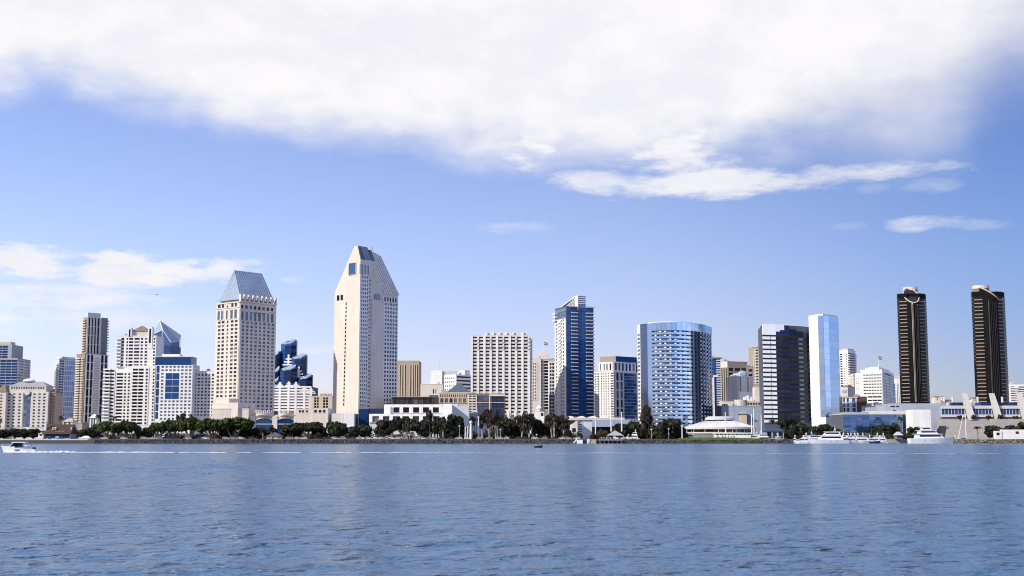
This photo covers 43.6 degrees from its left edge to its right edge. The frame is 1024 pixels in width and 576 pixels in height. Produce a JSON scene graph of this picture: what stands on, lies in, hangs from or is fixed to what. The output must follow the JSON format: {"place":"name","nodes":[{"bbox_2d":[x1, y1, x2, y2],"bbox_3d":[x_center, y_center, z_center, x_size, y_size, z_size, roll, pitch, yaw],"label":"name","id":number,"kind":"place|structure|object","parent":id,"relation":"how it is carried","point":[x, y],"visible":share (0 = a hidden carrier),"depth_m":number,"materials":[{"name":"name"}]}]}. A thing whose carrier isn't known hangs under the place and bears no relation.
{"place":"outdoors","nodes":[
{"label":"outdoors","id":0,"kind":"place"},
{"bbox_2d":[88,439,787,443],"bbox_3d":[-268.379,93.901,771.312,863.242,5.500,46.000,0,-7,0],"label":"park ground","id":1,"kind":"structure","parent":0,"point":[428,439],"depth_m":748.77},
{"bbox_2d":[38,422,77,438],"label":"boathouse","id":2,"kind":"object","parent":1,"relation":"on","point":[59,431],"visible":0.95,"depth_m":765.82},
{"bbox_2d":[92,421,121,438],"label":"spreading tree","id":3,"kind":"object","parent":1,"relation":"on","point":[108,427],"visible":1,"depth_m":766.46,"materials":[{"name":"green plant"}]},
{"bbox_2d":[116,420,141,437],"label":"spreading tree","id":4,"kind":"object","parent":1,"relation":"on","point":[127,427],"visible":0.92,"depth_m":775.72,"materials":[{"name":"green plant"}]},
{"bbox_2d":[145,421,174,437],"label":"spreading tree","id":5,"kind":"object","parent":1,"relation":"on","point":[160,427],"visible":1,"depth_m":767.28,"materials":[{"name":"green plant"}]},
{"bbox_2d":[174,417,199,437],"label":"spreading tree","id":6,"kind":"object","parent":1,"relation":"on","point":[185,424],"visible":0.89,"depth_m":768.57,"materials":[{"name":"green plant"}]},
{"bbox_2d":[91,431,313,438],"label":"undergrowth","id":7,"kind":"object","parent":1,"relation":"on","point":[180,435],"visible":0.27,"depth_m":793.68,"materials":[{"name":"green plant"}]},
{"bbox_2d":[194,418,230,438],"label":"spreading tree","id":8,"kind":"object","parent":1,"relation":"on","point":[210,425],"visible":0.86,"depth_m":766.04,"materials":[{"name":"green plant"}]},
{"bbox_2d":[218,416,254,437],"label":"spreading tree","id":9,"kind":"object","parent":1,"relation":"on","point":[235,424],"visible":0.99,"depth_m":767.98,"materials":[{"name":"green plant"}]},
{"bbox_2d":[279,424,301,437],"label":"round tree","id":10,"kind":"object","parent":1,"relation":"on","point":[285,430],"visible":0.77,"depth_m":771.55,"materials":[{"name":"green plant"}]},
{"bbox_2d":[288,421,322,438],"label":"spreading tree","id":11,"kind":"object","parent":1,"relation":"on","point":[307,427],"visible":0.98,"depth_m":764.33,"materials":[{"name":"green plant"}]},
{"bbox_2d":[311,426,328,437],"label":"round tree","id":12,"kind":"object","parent":1,"relation":"on","point":[322,432],"visible":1,"depth_m":763.18,"materials":[{"name":"green plant"}]},
{"bbox_2d":[326,421,347,437],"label":"round tree","id":13,"kind":"object","parent":1,"relation":"on","point":[336,429],"visible":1,"depth_m":762.63,"materials":[{"name":"green plant"}]},
{"bbox_2d":[357,424,372,437],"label":"round tree","id":14,"kind":"object","parent":1,"relation":"on","point":[365,431],"visible":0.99,"depth_m":762.84,"materials":[{"name":"green plant"}]},
{"bbox_2d":[375,419,390,437],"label":"round tree","id":15,"kind":"object","parent":1,"relation":"on","point":[382,430],"visible":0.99,"depth_m":762.37,"materials":[{"name":"green plant"}]},
{"bbox_2d":[387,417,419,437],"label":"spreading tree","id":16,"kind":"object","parent":1,"relation":"on","point":[398,424],"visible":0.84,"depth_m":762.07,"materials":[{"name":"green plant"}]},
{"bbox_2d":[415,420,431,437],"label":"round tree","id":17,"kind":"object","parent":1,"relation":"on","point":[423,430],"visible":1,"depth_m":761.38,"materials":[{"name":"green plant"}]},
{"bbox_2d":[100,438,763,438],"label":"hedge","id":18,"kind":"object","parent":1,"relation":"on","point":[382,438],"visible":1,"depth_m":749.99,"materials":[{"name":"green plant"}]},
{"bbox_2d":[431,416,448,437],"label":"round tree","id":19,"kind":"object","parent":1,"relation":"on","point":[435,428],"visible":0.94,"depth_m":760.62,"materials":[{"name":"green plant"}]},
{"bbox_2d":[93,439,793,443],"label":"riprap","id":20,"kind":"object","parent":1,"relation":"on","point":[403,441],"visible":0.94,"depth_m":745.96,"materials":[{"name":"stone"}]},
{"bbox_2d":[447,414,466,437],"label":"round tree","id":21,"kind":"object","parent":1,"relation":"on","point":[457,421],"visible":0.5,"depth_m":772.40,"materials":[{"name":"green plant"}]},
{"bbox_2d":[482,408,496,436],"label":"eucalyptus tree","id":22,"kind":"object","parent":1,"relation":"on","point":[488,420],"visible":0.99,"depth_m":758.56,"materials":[{"name":"green plant"}]},
{"bbox_2d":[488,411,503,437],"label":"eucalyptus tree","id":23,"kind":"object","parent":1,"relation":"on","point":[495,421],"visible":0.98,"depth_m":759.27,"materials":[{"name":"green plant"}]},
{"bbox_2d":[497,417,517,436],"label":"round tree","id":24,"kind":"object","parent":1,"relation":"on","point":[508,427],"visible":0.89,"depth_m":772.52,"materials":[{"name":"green plant"}]},
{"bbox_2d":[446,431,582,438],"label":"undergrowth","id":25,"kind":"object","parent":1,"relation":"on","point":[492,435],"visible":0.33,"depth_m":793.49,"materials":[{"name":"green plant"}]},
{"bbox_2d":[514,411,527,436],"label":"eucalyptus tree","id":26,"kind":"object","parent":1,"relation":"on","point":[521,421],"visible":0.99,"depth_m":764.58,"materials":[{"name":"green plant"}]},
{"bbox_2d":[521,413,535,438],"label":"eucalyptus tree","id":27,"kind":"object","parent":1,"relation":"on","point":[530,417],"visible":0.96,"depth_m":770.25,"materials":[{"name":"green plant"}]},
{"bbox_2d":[531,418,547,438],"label":"round tree","id":28,"kind":"object","parent":1,"relation":"on","point":[538,428],"visible":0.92,"depth_m":774.91,"materials":[{"name":"green plant"}]},
{"bbox_2d":[544,412,559,437],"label":"eucalyptus tree","id":29,"kind":"object","parent":1,"relation":"on","point":[551,419],"visible":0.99,"depth_m":766.94,"materials":[{"name":"green plant"}]},
{"bbox_2d":[610,423,628,438],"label":"round tree","id":30,"kind":"object","parent":1,"relation":"on","point":[624,431],"visible":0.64,"depth_m":781.71,"materials":[{"name":"green plant"}]},
{"bbox_2d":[627,420,640,435],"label":"round tree","id":31,"kind":"object","parent":1,"relation":"on","point":[633,426],"visible":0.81,"depth_m":784.57,"materials":[{"name":"green plant"}]},
{"bbox_2d":[638,404,654,438],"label":"tall tree","id":32,"kind":"object","parent":1,"relation":"on","point":[646,419],"visible":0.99,"depth_m":777.72,"materials":[{"name":"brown plant"}]},
{"bbox_2d":[657,417,685,438],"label":"round tree","id":33,"kind":"object","parent":1,"relation":"on","point":[673,425],"visible":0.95,"depth_m":778.77,"materials":[{"name":"green plant"}]},
{"bbox_2d":[673,437,760,440],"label":"lawn","id":34,"kind":"structure","parent":1,"relation":"on","point":[720,438],"depth_m":752.77,"materials":[{"name":"green plant"}]},
{"bbox_2d":[712,433,751,437],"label":"marquee","id":35,"kind":"object","parent":1,"relation":"on","point":[741,435],"visible":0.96,"depth_m":786.72,"materials":[{"name":"white fabric"}]},
{"bbox_2d":[0,443,1023,575],"bbox_3d":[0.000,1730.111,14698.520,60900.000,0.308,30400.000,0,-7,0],"label":"water","id":36,"kind":"structure","parent":0,"point":[794,509],"depth_m":53.81,"materials":[{"name":"blue liquid"}]},
{"bbox_2d":[1,442,37,451],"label":"motorboat","id":37,"kind":"object","parent":36,"relation":"on","point":[13,446],"visible":0.91,"depth_m":273.90,"materials":[{"name":"white plastic"}]},
{"bbox_2d":[0,439,97,443],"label":"seawall","id":38,"kind":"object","parent":36,"relation":"in","point":[52,441],"visible":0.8,"depth_m":744.60,"materials":[{"name":"grey concrete"}]},
{"bbox_2d":[5,451,379,452],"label":"boat wake","id":39,"kind":"object","parent":36,"relation":"on","point":[138,452],"visible":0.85,"depth_m":273.19,"materials":[{"name":"white liquid"}]},
{"bbox_2d":[807,428,848,442],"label":"motor yacht","id":40,"kind":"object","parent":36,"relation":"on","point":[831,437],"visible":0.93,"depth_m":764.48,"materials":[{"name":"white plastic"}]},
{"bbox_2d":[907,424,955,443],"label":"motor yacht","id":41,"kind":"object","parent":36,"relation":"on","point":[925,435],"visible":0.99,"depth_m":758.36,"materials":[{"name":"white plastic"}]},
{"bbox_2d":[0,0,1023,403],"label":"sky","id":42,"kind":"structure","parent":0,"point":[733,168],"materials":[{"name":"blue"}]},
{"bbox_2d":[788,439,907,442],"bbox_3d":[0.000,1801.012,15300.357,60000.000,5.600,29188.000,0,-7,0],"label":"ground","id":43,"kind":"structure","parent":0,"point":[897,440],"depth_m":836.09,"materials":[{"name":"grey concrete"}]},
{"bbox_2d":[0,342,30,386],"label":"condo tower","id":44,"kind":"structure","parent":43,"relation":"on","point":[15,366],"depth_m":1252.51,"materials":[{"name":"blue glass"}]},
{"bbox_2d":[0,379,62,438],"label":"hip roofed hotel","id":45,"kind":"structure","parent":43,"relation":"on","point":[29,404],"depth_m":1095.65,"materials":[{"name":"stone"}]},
{"bbox_2d":[54,357,75,423],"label":"pale glass condo","id":46,"kind":"structure","parent":43,"relation":"on","point":[65,376],"depth_m":1303.76,"materials":[{"name":"blue glass"}]},
{"bbox_2d":[73,312,108,438],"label":"brown tower","id":47,"kind":"structure","parent":43,"relation":"on","point":[91,361],"depth_m":1247.90,"materials":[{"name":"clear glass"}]},
{"bbox_2d":[101,326,163,436],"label":"white condo tower","id":48,"kind":"structure","parent":43,"relation":"on","point":[129,389],"depth_m":1173.30,"materials":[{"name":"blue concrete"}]},
{"bbox_2d":[104,380,153,423],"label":"window","id":49,"kind":"structure","parent":48,"relation":"in","point":[117,380],"depth_m":1171.31,"materials":[{"name":"black glass"}]},
{"bbox_2d":[154,320,180,353],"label":"crystal top tower","id":50,"kind":"structure","parent":43,"relation":"on","point":[172,339],"depth_m":1328.35,"materials":[{"name":"glass"}]},
{"bbox_2d":[154,354,199,436],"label":"blue centred hotel","id":51,"kind":"structure","parent":43,"relation":"on","point":[175,384],"depth_m":1127.37,"materials":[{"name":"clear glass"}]},
{"bbox_2d":[160,404,192,419],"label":"window","id":52,"kind":"structure","parent":51,"relation":"in","point":[160,404],"depth_m":1125.34,"materials":[{"name":"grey glass"}]},
{"bbox_2d":[194,366,214,436],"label":"gridded annex","id":53,"kind":"object","parent":43,"relation":"on","point":[204,390],"visible":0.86,"depth_m":1136.41,"materials":[{"name":"white concrete"}]},
{"bbox_2d":[214,266,276,413],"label":"steep roofed tower","id":54,"kind":"structure","parent":43,"relation":"on","point":[245,342],"depth_m":943.32,"materials":[{"name":"beige concrete"}]},
{"bbox_2d":[217,347,236,398],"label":"window","id":55,"kind":"structure","parent":54,"relation":"in","point":[231,356],"depth_m":937.05,"materials":[{"name":"grey glass"}]},
{"bbox_2d":[240,345,272,410],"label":"window","id":56,"kind":"structure","parent":54,"relation":"in","point":[263,357],"depth_m":942.32,"materials":[{"name":"grey glass"}]},
{"bbox_2d":[211,398,357,437],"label":"arched podium","id":57,"kind":"object","parent":43,"relation":"on","point":[222,408],"visible":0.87,"depth_m":881.14,"materials":[{"name":"beige concrete"}]},
{"bbox_2d":[274,339,317,414],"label":"crystal cluster tower","id":58,"kind":"structure","parent":43,"relation":"on","point":[294,388],"depth_m":1178.71,"materials":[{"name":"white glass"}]},
{"bbox_2d":[308,394,332,408],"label":"office","id":59,"kind":"structure","parent":43,"relation":"on","point":[323,401],"depth_m":1145.73,"materials":[{"name":"beige concrete"}]},
{"bbox_2d":[333,246,398,413],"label":"wedge roofed tower","id":60,"kind":"structure","parent":43,"relation":"on","point":[365,335],"depth_m":973.60,"materials":[{"name":"white concrete"}]},
{"bbox_2d":[358,263,370,407],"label":"window frame","id":61,"kind":"structure","parent":60,"relation":"in","point":[360,265],"depth_m":965.14,"materials":[{"name":"blue glass"}]},
{"bbox_2d":[360,335,396,406],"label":"window","id":62,"kind":"structure","parent":60,"relation":"in","point":[385,335],"depth_m":980.58,"materials":[{"name":"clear glass"}]},
{"bbox_2d":[321,431,445,438],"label":"undergrowth","id":63,"kind":"object","parent":43,"relation":"on","point":[396,435],"visible":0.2,"depth_m":839.43,"materials":[{"name":"green plant"}]},
{"bbox_2d":[397,361,420,395],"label":"ribbed brown tower","id":64,"kind":"structure","parent":43,"relation":"on","point":[408,378],"depth_m":1497.88,"materials":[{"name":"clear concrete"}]},
{"bbox_2d":[358,404,469,437],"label":"white hall","id":65,"kind":"structure","parent":43,"relation":"on","point":[372,417],"depth_m":875.54,"materials":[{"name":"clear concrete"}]},
{"bbox_2d":[390,383,473,405],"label":"hip roofed lofts","id":66,"kind":"structure","parent":43,"relation":"on","point":[457,393],"depth_m":953.15,"materials":[{"name":"stone"}]},
{"bbox_2d":[420,370,456,395],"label":"stepped white block","id":67,"kind":"structure","parent":43,"relation":"on","point":[435,386],"depth_m":1419.07,"materials":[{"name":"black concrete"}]},
{"bbox_2d":[444,370,470,391],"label":"white car park","id":68,"kind":"structure","parent":43,"relation":"on","point":[463,377],"depth_m":1336.03,"materials":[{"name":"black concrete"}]},
{"bbox_2d":[470,411,484,434],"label":"fluted hall","id":69,"kind":"structure","parent":43,"relation":"on","point":[475,427],"depth_m":899.71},
{"bbox_2d":[468,389,504,434],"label":"glass bay apartments","id":70,"kind":"structure","parent":43,"relation":"on","point":[493,401],"depth_m":931.10,"materials":[{"name":"blue glass"}]},
{"bbox_2d":[471,332,532,433],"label":"piered hotel","id":71,"kind":"structure","parent":43,"relation":"on","point":[501,363],"depth_m":998.19,"materials":[{"name":"white concrete"}]},
{"bbox_2d":[473,376,526,412],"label":"window","id":72,"kind":"structure","parent":71,"relation":"in","point":[479,376],"depth_m":997.72,"materials":[{"name":"black glass"}]},
{"bbox_2d":[531,352,554,436],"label":"flag topped tower","id":73,"kind":"structure","parent":43,"relation":"on","point":[539,377],"depth_m":1348.70,"materials":[{"name":"beige concrete"}]},
{"bbox_2d":[548,358,554,425],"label":"white grid block","id":74,"kind":"structure","parent":43,"relation":"on","point":[551,385],"depth_m":1082.90,"materials":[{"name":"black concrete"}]},
{"bbox_2d":[553,290,595,431],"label":"blue condo tower","id":75,"kind":"structure","parent":43,"relation":"on","point":[574,364],"depth_m":1045.33,"materials":[{"name":"glass"}]},
{"bbox_2d":[567,350,593,416],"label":"window","id":76,"kind":"structure","parent":75,"relation":"in","point":[582,380],"depth_m":1041.78,"materials":[{"name":"blue glass"}]},
{"bbox_2d":[566,416,629,438],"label":"grey exhibit hall","id":77,"kind":"structure","parent":43,"relation":"on","point":[584,426],"depth_m":866.33,"materials":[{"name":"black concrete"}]},
{"bbox_2d":[594,356,637,421],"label":"white glass apartments","id":78,"kind":"structure","parent":43,"relation":"on","point":[616,385],"depth_m":1107.49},
{"bbox_2d":[637,319,712,434],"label":"curved mirror hotel","id":79,"kind":"structure","parent":43,"relation":"on","point":[674,362],"depth_m":941.75,"materials":[{"name":"glass"}]},
{"bbox_2d":[653,354,689,423],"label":"window","id":80,"kind":"structure","parent":79,"relation":"in","point":[667,354],"depth_m":937.50,"materials":[{"name":"blue glass"}]},
{"bbox_2d":[638,356,711,423],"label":"window","id":81,"kind":"structure","parent":79,"relation":"in","point":[705,356],"depth_m":955.53,"materials":[{"name":"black glass"}]},
{"bbox_2d":[712,355,722,415],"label":"blue balcony tower","id":82,"kind":"structure","parent":43,"relation":"on","point":[716,383],"depth_m":1227.02,"materials":[{"name":"concrete"}]},
{"bbox_2d":[684,416,755,437],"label":"round restaurant","id":83,"kind":"structure","parent":43,"relation":"on","point":[709,426],"depth_m":808.50,"materials":[{"name":"white concrete"}]},
{"bbox_2d":[720,359,746,400],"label":"brown office block","id":84,"kind":"structure","parent":43,"relation":"on","point":[728,368],"depth_m":1423.72,"materials":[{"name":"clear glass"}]},
{"bbox_2d":[715,399,761,434],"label":"grey theatre","id":85,"kind":"structure","parent":43,"relation":"on","point":[741,414],"depth_m":960.57,"materials":[{"name":"concrete"}]},
{"bbox_2d":[719,387,759,405],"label":"cream wing","id":86,"kind":"structure","parent":43,"relation":"on","point":[746,401],"depth_m":1076.22,"materials":[{"name":"beige concrete"}]},
{"bbox_2d":[727,370,752,400],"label":"white apartment house","id":87,"kind":"structure","parent":43,"relation":"on","point":[739,385],"depth_m":1263.45,"materials":[{"name":"concrete"}]},
{"bbox_2d":[749,346,758,386],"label":"tan tower","id":88,"kind":"structure","parent":43,"relation":"on","point":[754,356],"depth_m":1600.25,"materials":[{"name":"beige concrete"}]},
{"bbox_2d":[763,428,783,438],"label":"building","id":89,"kind":"structure","parent":43,"relation":"on","point":[771,433],"depth_m":830.08,"materials":[{"name":"blue"}]},
{"bbox_2d":[778,416,797,433],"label":"round tree","id":90,"kind":"object","parent":43,"relation":"on","point":[788,425],"visible":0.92,"depth_m":852.32,"materials":[{"name":"green plant"}]},
{"bbox_2d":[758,314,840,437],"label":"bright mirror hotel","id":91,"kind":"structure","parent":43,"relation":"on","point":[799,373],"depth_m":938.93,"materials":[{"name":"glass"}]},
{"bbox_2d":[762,431,913,438],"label":"quay undergrowth","id":92,"kind":"object","parent":43,"relation":"on","point":[788,436],"visible":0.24,"depth_m":841.96,"materials":[{"name":"green plant"}]},
{"bbox_2d":[839,348,856,388],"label":"white round balcony tower","id":93,"kind":"structure","parent":43,"relation":"on","point":[848,362],"depth_m":1523.32,"materials":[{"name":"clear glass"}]},
{"bbox_2d":[841,384,854,396],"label":"gabled house","id":94,"kind":"structure","parent":43,"relation":"on","point":[848,390],"depth_m":1149.67,"materials":[{"name":"white concrete"}]},
{"bbox_2d":[841,394,866,411],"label":"brick corner building","id":95,"kind":"structure","parent":43,"relation":"on","point":[856,402],"depth_m":1035.95,"materials":[{"name":"brown brick"}]},
{"bbox_2d":[829,411,905,437],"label":"blue glass hall","id":96,"kind":"structure","parent":43,"relation":"on","point":[865,422],"depth_m":873.38,"materials":[{"name":"glass"}]},
{"bbox_2d":[855,367,894,405],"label":"banded office block","id":97,"kind":"structure","parent":43,"relation":"on","point":[874,384],"depth_m":1304.25,"materials":[{"name":"white concrete"}]},
{"bbox_2d":[871,424,895,435],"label":"round tree","id":98,"kind":"object","parent":43,"relation":"on","point":[884,429],"visible":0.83,"depth_m":846.14,"materials":[{"name":"green plant"}]},
{"bbox_2d":[894,376,900,402],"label":"pale blue striped tower","id":99,"kind":"structure","parent":43,"relation":"on","point":[897,388],"depth_m":1446.23,"materials":[{"name":"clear glass"}]},
{"bbox_2d":[897,287,929,402],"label":"black tower","id":100,"kind":"structure","parent":43,"relation":"on","point":[913,345],"depth_m":1092.44,"materials":[{"name":"black glass"}]},
{"bbox_2d":[899,370,929,400],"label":"window","id":101,"kind":"structure","parent":100,"relation":"in","point":[903,374],"depth_m":1090.98,"materials":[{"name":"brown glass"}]},
{"bbox_2d":[864,393,1023,438],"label":"convention center","id":102,"kind":"structure","parent":43,"relation":"on","point":[942,419],"depth_m":883.93,"materials":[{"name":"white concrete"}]},
{"bbox_2d":[971,285,1009,402],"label":"black tower","id":103,"kind":"structure","parent":43,"relation":"on","point":[989,343],"depth_m":1097.41,"materials":[{"name":"black glass"}]},
{"bbox_2d":[974,369,1008,400],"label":"window","id":104,"kind":"structure","parent":103,"relation":"in","point":[978,370],"depth_m":1096.05,"materials":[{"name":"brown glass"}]},
{"bbox_2d":[1009,382,1023,402],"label":"white balcony block","id":105,"kind":"structure","parent":43,"relation":"on","point":[1014,388],"depth_m":1395.97,"materials":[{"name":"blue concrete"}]},
{"bbox_2d":[953,439,1023,443],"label":"pier","id":106,"kind":"structure","parent":0,"point":[955,441],"depth_m":748.77,"materials":[{"name":"grey concrete"}]},
{"bbox_2d":[956,439,1023,443],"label":"riprap point","id":107,"kind":"structure","parent":106,"relation":"on","point":[1011,441],"depth_m":746.46,"materials":[{"name":"grey stone"}]},
{"bbox_2d":[983,425,1001,438],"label":"round tree","id":108,"kind":"object","parent":106,"relation":"on","point":[989,430],"visible":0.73,"depth_m":779.18,"materials":[{"name":"green plant"}]},
{"bbox_2d":[993,429,1023,438],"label":"office trailer","id":109,"kind":"object","parent":106,"relation":"on","point":[1010,434],"visible":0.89,"depth_m":769.98,"materials":[{"name":"white metal"}]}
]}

